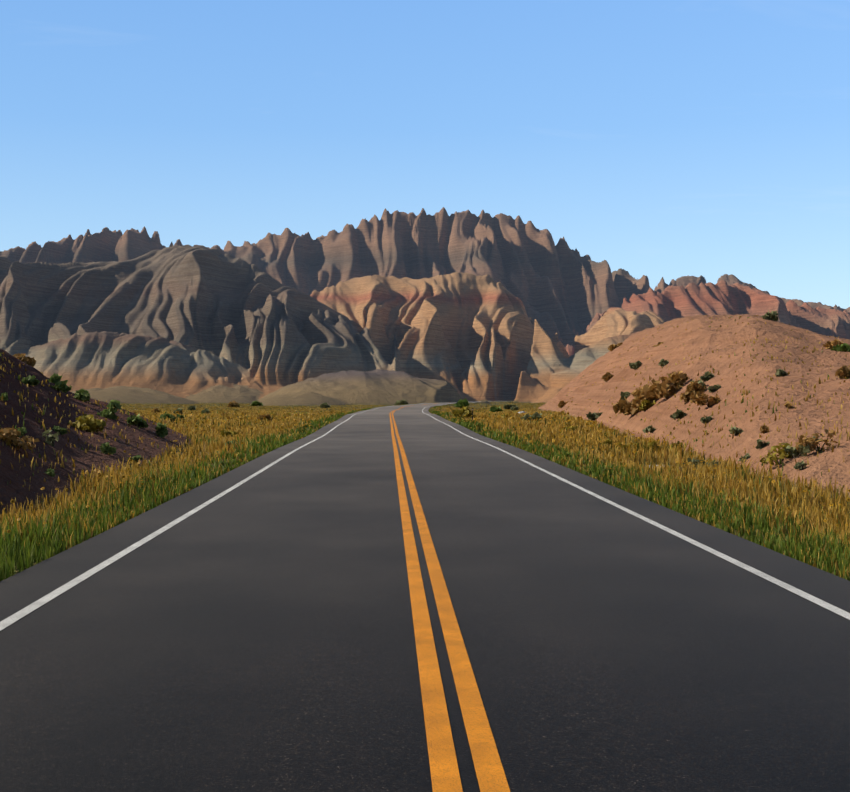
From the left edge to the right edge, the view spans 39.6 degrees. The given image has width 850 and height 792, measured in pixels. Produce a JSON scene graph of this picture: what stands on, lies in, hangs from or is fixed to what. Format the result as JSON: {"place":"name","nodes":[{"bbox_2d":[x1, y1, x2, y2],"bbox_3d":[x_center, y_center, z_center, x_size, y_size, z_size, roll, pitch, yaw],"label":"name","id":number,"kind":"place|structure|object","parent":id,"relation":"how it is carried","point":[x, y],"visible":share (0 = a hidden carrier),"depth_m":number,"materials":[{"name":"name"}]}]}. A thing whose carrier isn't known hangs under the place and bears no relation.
{"place":"outdoors","nodes":[
{"label":"outdoors","id":0,"kind":"place"},
{"bbox_2d":[0,400,849,791],"bbox_3d":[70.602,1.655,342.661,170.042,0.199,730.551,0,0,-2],"label":"road asphalt","id":1,"kind":"structure","parent":0,"point":[254,634],"depth_m":7.97,"materials":[{"name":"grey asphalt"}]},
{"bbox_2d":[0,403,421,630],"bbox_3d":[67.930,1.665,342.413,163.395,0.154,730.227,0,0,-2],"label":"white marking","id":2,"kind":"object","parent":1,"relation":"on","point":[15,617],"visible":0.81,"depth_m":12.04,"materials":[{"name":"paint"}]},
{"bbox_2d":[389,402,462,791],"bbox_3d":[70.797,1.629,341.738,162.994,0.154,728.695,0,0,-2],"label":"yellow marking","id":3,"kind":"object","parent":1,"relation":"on","point":[445,774],"visible":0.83,"depth_m":6.89,"materials":[{"name":"paint"}]},
{"bbox_2d":[392,402,509,791],"bbox_3d":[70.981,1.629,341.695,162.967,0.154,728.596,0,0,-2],"label":"yellow marking","id":4,"kind":"object","parent":1,"relation":"on","point":[490,773],"visible":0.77,"depth_m":6.87,"materials":[{"name":"paint"}]},
{"bbox_2d":[422,403,849,619],"bbox_3d":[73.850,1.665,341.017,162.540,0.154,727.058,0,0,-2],"label":"white marking","id":5,"kind":"object","parent":1,"relation":"on","point":[828,606],"visible":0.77,"depth_m":12.66,"materials":[{"name":"paint"}]},
{"bbox_2d":[0,207,849,579],"bbox_3d":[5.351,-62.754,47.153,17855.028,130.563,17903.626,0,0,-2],"label":"mountains","id":6,"kind":"structure","parent":0,"point":[388,309],"depth_m":402.69,"materials":[{"name":"brown stone"}]},
{"bbox_2d":[0,315,849,580],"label":"grass","id":7,"kind":"structure","parent":6,"relation":"on","point":[65,527],"depth_m":22.96,"materials":[{"name":"green plant"}]},
{"bbox_2d":[0,310,849,476],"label":"shrubs","id":8,"kind":"object","parent":6,"relation":"on","point":[644,396],"visible":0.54,"depth_m":40.22,"materials":[{"name":"green plant"}]},
{"bbox_2d":[0,0,849,308],"label":"sky","id":9,"kind":"structure","parent":0,"point":[669,140],"materials":[{"name":"blue"}]},
{"bbox_2d":[7,411,849,532],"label":"vegetation flower heads","id":10,"kind":"object","parent":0,"point":[552,436],"visible":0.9,"depth_m":34.59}
]}

